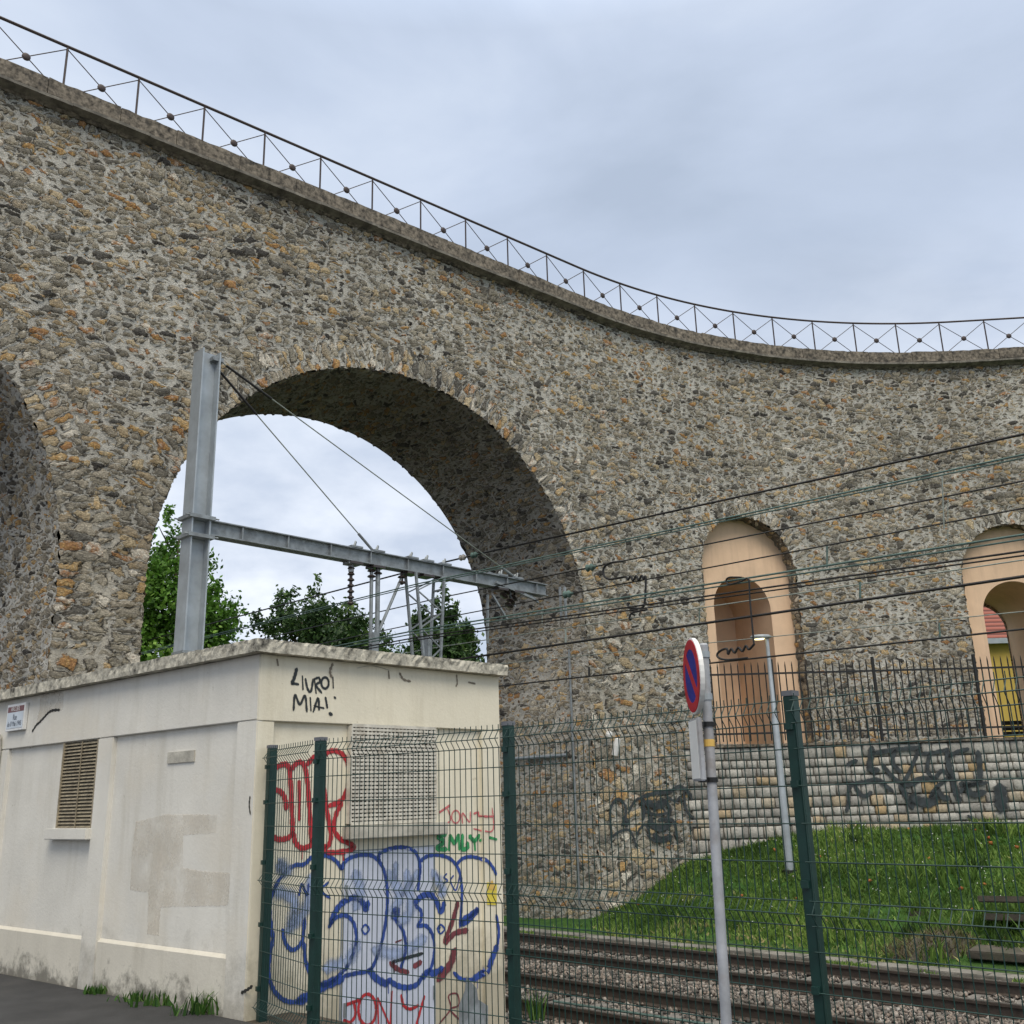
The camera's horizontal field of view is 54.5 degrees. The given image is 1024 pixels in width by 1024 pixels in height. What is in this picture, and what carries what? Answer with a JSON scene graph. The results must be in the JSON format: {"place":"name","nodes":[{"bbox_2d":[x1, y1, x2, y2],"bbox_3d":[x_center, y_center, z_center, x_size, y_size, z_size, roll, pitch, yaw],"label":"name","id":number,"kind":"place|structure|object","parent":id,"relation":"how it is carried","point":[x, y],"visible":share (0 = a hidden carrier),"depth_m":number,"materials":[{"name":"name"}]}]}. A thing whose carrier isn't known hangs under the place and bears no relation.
{"place":"outdoors","nodes":[
{"label":"outdoors","id":0,"kind":"place"},
{"bbox_2d":[0,974,252,1023],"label":"pavement","id":1,"kind":"structure","parent":0,"point":[25,1001],"depth_m":8.89,"materials":[{"name":"grey asphalt"}]},
{"bbox_2d":[83,983,106,994],"bbox_3d":[-3.986,4.635,9.674,0.385,0.090,0.192,-2,-16,0],"label":"weed plant","id":2,"kind":"object","parent":1,"relation":"on","point":[94,990],"visible":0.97,"depth_m":9.64,"materials":[{"name":"green plant"}]},
{"bbox_2d":[107,989,145,1002],"bbox_3d":[-3.538,4.492,9.243,0.467,0.099,0.195,-2,-16,0],"label":"weed plant","id":3,"kind":"object","parent":1,"relation":"on","point":[135,995],"visible":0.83,"depth_m":9.22,"materials":[{"name":"green plant"}]},
{"bbox_2d":[126,990,175,1007],"bbox_3d":[-3.236,4.397,9.010,0.564,0.137,0.255,-2,-16,0],"label":"weed plant","id":4,"kind":"object","parent":1,"relation":"on","point":[155,1001],"visible":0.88,"depth_m":8.98,"materials":[{"name":"green plant"}]},
{"bbox_2d":[169,986,218,1015],"bbox_3d":[-2.664,4.215,8.584,0.563,0.219,0.344,-2,-16,0],"label":"weed plant","id":5,"kind":"object","parent":1,"relation":"on","point":[197,1008],"visible":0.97,"depth_m":8.55,"materials":[{"name":"green plant"}]},
{"bbox_2d":[252,669,1023,1023],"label":"fence","id":6,"kind":"object","parent":1,"relation":"on","point":[808,881],"visible":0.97,"depth_m":6.18,"materials":[{"name":"green metal"}]},
{"bbox_2d":[683,638,731,1023],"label":"no parking sign","id":7,"kind":"object","parent":1,"relation":"on","point":[696,680],"visible":1,"depth_m":5.03,"materials":[{"name":"grey metal"}]},
{"bbox_2d":[0,0,1023,661],"label":"sky","id":8,"kind":"structure","parent":0,"point":[820,160],"materials":[{"name":"grey"}]},
{"bbox_2d":[246,817,1023,1023],"bbox_3d":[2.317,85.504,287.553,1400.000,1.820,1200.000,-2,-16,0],"label":"ground","id":9,"kind":"structure","parent":0,"point":[965,961],"depth_m":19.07,"materials":[{"name":"green plant"}]},
{"bbox_2d":[140,504,250,661],"bbox_3d":[-13.399,6.320,35.600,7.799,14.062,5.773,-2,-16,0],"label":"maple tree","id":10,"kind":"object","parent":9,"relation":"on","point":[161,588],"visible":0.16,"depth_m":36.02,"materials":[{"name":"green plant"}]},
{"bbox_2d":[0,638,507,1023],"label":"transformer hut","id":11,"kind":"object","parent":9,"relation":"on","point":[132,805],"visible":0.8,"depth_m":9.81,"materials":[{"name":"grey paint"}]},
{"bbox_2d":[5,702,28,731],"bbox_3d":[-5.983,2.479,12.018,0.481,0.319,0.048,-15,-21,38],"label":"street name plate","id":12,"kind":"object","parent":11,"relation":"attached to","point":[17,717],"visible":1,"depth_m":11.96,"materials":[{"name":"white metal"}]},
{"bbox_2d":[341,850,386,1023],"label":"door","id":13,"kind":"structure","parent":11,"relation":"in","point":[375,937],"depth_m":9.30,"materials":[{"name":"blue paint"}]},
{"bbox_2d":[387,847,434,1023],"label":"door","id":14,"kind":"structure","parent":11,"relation":"in","point":[412,859],"depth_m":9.68,"materials":[{"name":"blue paint"}]},
{"bbox_2d":[245,573,402,652],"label":"bushy tree","id":15,"kind":"object","parent":9,"relation":"on","point":[337,630],"visible":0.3,"depth_m":43.65,"materials":[{"name":"green plant"}]},
{"bbox_2d":[171,347,547,657],"bbox_3d":[-2.305,2.956,18.596,8.632,10.435,0.430,14,-22,-43],"label":"catenary mast","id":16,"kind":"object","parent":9,"relation":"on","point":[202,527],"visible":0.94,"depth_m":17.21,"materials":[{"name":"metal"}]},
{"bbox_2d":[141,454,1023,653],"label":"overhead wire","id":17,"kind":"object","parent":16,"relation":"hanging from","point":[967,466],"visible":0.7,"depth_m":13.23,"materials":[{"name":"black metal"}]},
{"bbox_2d":[147,433,1023,640],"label":"overhead wire","id":18,"kind":"object","parent":16,"relation":"attached to","point":[471,555],"visible":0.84,"depth_m":19.32,"materials":[{"name":"grey metal"}]},
{"bbox_2d":[263,480,1023,638],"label":"overhead wire","id":19,"kind":"object","parent":16,"relation":"hanging from","point":[591,567],"visible":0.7,"depth_m":16.79,"materials":[{"name":"black metal"}]},
{"bbox_2d":[558,587,566,618],"bbox_3d":[1.004,1.787,19.619,0.058,0.646,0.192,14,-22,-43],"label":"registration tube","id":20,"kind":"object","parent":19,"relation":"hanging from","point":[560,600],"visible":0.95,"depth_m":19.62,"materials":[{"name":"metal"}]},
{"bbox_2d":[602,560,647,619],"bbox_3d":[2.043,1.408,18.005,0.040,1.142,1.008,14,-22,-43],"label":"jumper cable","id":21,"kind":"object","parent":19,"relation":"hanging from","point":[644,577],"visible":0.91,"depth_m":17.86,"materials":[{"name":"metal"}]},
{"bbox_2d":[320,507,1023,643],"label":"overhead wire","id":22,"kind":"object","parent":16,"relation":"attached to","point":[568,594],"visible":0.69,"depth_m":16.77,"materials":[{"name":"black metal"}]},
{"bbox_2d":[335,533,1023,646],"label":"overhead wire","id":23,"kind":"object","parent":16,"relation":"attached to","point":[915,551],"visible":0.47,"depth_m":12.54,"materials":[{"name":"black metal"}]},
{"bbox_2d":[716,576,754,660],"bbox_3d":[2.760,1.325,12.430,0.028,1.058,0.579,14,-22,-43],"label":"jumper cable","id":24,"kind":"object","parent":23,"relation":"hanging from","point":[737,648],"visible":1,"depth_m":12.31,"materials":[{"name":"metal"}]},
{"bbox_2d":[457,575,1023,659],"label":"overhead wire","id":25,"kind":"object","parent":23,"relation":"hanging from","point":[830,604],"visible":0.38,"depth_m":12.05,"materials":[{"name":"black metal"}]},
{"bbox_2d":[355,550,1023,649],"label":"overhead wire","id":26,"kind":"object","parent":16,"relation":"hanging from","point":[971,558],"visible":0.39,"depth_m":12.51,"materials":[{"name":"black metal"}]},
{"bbox_2d":[401,559,1023,653],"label":"overhead wire","id":27,"kind":"object","parent":16,"relation":"attached to","point":[745,601],"visible":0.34,"depth_m":16.13,"materials":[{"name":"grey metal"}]},
{"bbox_2d":[499,623,1023,686],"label":"overhead wire","id":28,"kind":"object","parent":16,"relation":"hanging from","point":[939,637],"visible":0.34,"depth_m":15.29,"materials":[{"name":"black metal"}]},
{"bbox_2d":[500,611,1023,663],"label":"overhead wire","id":29,"kind":"object","parent":16,"relation":"hanging from","point":[782,635],"visible":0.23,"depth_m":15.46,"materials":[{"name":"black metal"}]},
{"bbox_2d":[393,583,486,662],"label":"bushy tree","id":30,"kind":"object","parent":9,"relation":"on","point":[461,651],"visible":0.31,"depth_m":42.81,"materials":[{"name":"green plant"}]},
{"bbox_2d":[0,58,1023,918],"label":"stone viaduct","id":31,"kind":"object","parent":9,"relation":"on","point":[486,402],"visible":0.72,"depth_m":24.15,"materials":[{"name":"stone"}]},
{"bbox_2d":[0,16,1023,352],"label":"iron railing","id":32,"kind":"object","parent":31,"relation":"on","point":[234,142],"visible":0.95,"depth_m":24.28,"materials":[{"name":"grey metal"}]},
{"bbox_2d":[521,985,549,1023],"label":"weed plant","id":33,"kind":"object","parent":9,"relation":"on","point":[539,1010],"visible":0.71,"depth_m":12.37,"materials":[{"name":"green plant"}]},
{"bbox_2d":[504,936,1023,1023],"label":"ballast","id":34,"kind":"structure","parent":9,"relation":"on","point":[908,1015],"depth_m":13.46,"materials":[{"name":"gravel"}]},
{"bbox_2d":[554,1000,710,1023],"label":"signal cable","id":35,"kind":"object","parent":34,"relation":"on","point":[631,1012],"visible":0.84,"depth_m":12.38,"materials":[{"name":"metal"}]},
{"bbox_2d":[505,970,890,1023],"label":"railway track","id":36,"kind":"structure","parent":34,"relation":"on","point":[762,1013],"depth_m":12.56,"materials":[{"name":"metal"}]},
{"bbox_2d":[504,931,1023,1021],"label":"railway track","id":37,"kind":"structure","parent":34,"relation":"on","point":[1005,1007],"depth_m":14.40,"materials":[{"name":"metal"}]},
{"bbox_2d":[504,926,1023,981],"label":"cable trough","id":38,"kind":"object","parent":34,"relation":"on","point":[944,970],"visible":0.23,"depth_m":16.84,"materials":[{"name":"grey concrete"}]},
{"bbox_2d":[750,634,795,874],"bbox_3d":[5.832,5.441,22.284,0.525,5.427,0.260,-2,-16,0],"label":"street lamp","id":39,"kind":"object","parent":9,"relation":"on","point":[784,810],"visible":0.77,"depth_m":22.12,"materials":[{"name":"metal"}]},
{"bbox_2d":[613,824,1019,931],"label":"clover flowers","id":40,"kind":"object","parent":9,"relation":"on","point":[844,848],"visible":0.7,"depth_m":21.28,"materials":[{"name":"white plant"}]},
{"bbox_2d":[620,828,1018,909],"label":"dry leaves","id":41,"kind":"object","parent":9,"relation":"on","point":[988,837],"visible":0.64,"depth_m":20.45,"materials":[{"name":"brown plant"}]},
{"bbox_2d":[679,737,1023,860],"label":"retaining wall","id":42,"kind":"structure","parent":9,"relation":"on","point":[1017,786],"depth_m":24.62,"materials":[{"name":"stone"}]},
{"bbox_2d":[703,654,1023,741],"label":"picket fence","id":43,"kind":"object","parent":42,"relation":"on","point":[974,668],"visible":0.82,"depth_m":25.49,"materials":[{"name":"black metal"}]},
{"bbox_2d":[877,924,982,963],"bbox_3d":[7.058,7.095,16.371,2.193,0.596,1.478,-2,-16,0],"label":"earth heap","id":44,"kind":"object","parent":9,"relation":"on","point":[910,947],"visible":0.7,"depth_m":16.22,"materials":[{"name":"gravel"}]},
{"bbox_2d":[891,815,1023,966],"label":"bank weeds","id":45,"kind":"object","parent":9,"relation":"on","point":[941,873],"visible":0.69,"depth_m":18.77,"materials":[{"name":"green plant"}]},
{"bbox_2d":[910,896,1023,962],"label":"broken steps","id":46,"kind":"structure","parent":9,"relation":"on","point":[997,954],"depth_m":15.68,"materials":[{"name":"concrete"}]},
{"bbox_2d":[983,606,1023,736],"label":"yellow house","id":47,"kind":"structure","parent":9,"relation":"on","point":[998,645],"depth_m":45.66,"materials":[{"name":"yellow paint"}]},
{"bbox_2d":[1002,721,1022,737],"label":"slatted gate","id":48,"kind":"structure","parent":9,"relation":"on","point":[1015,728],"depth_m":32.20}
]}

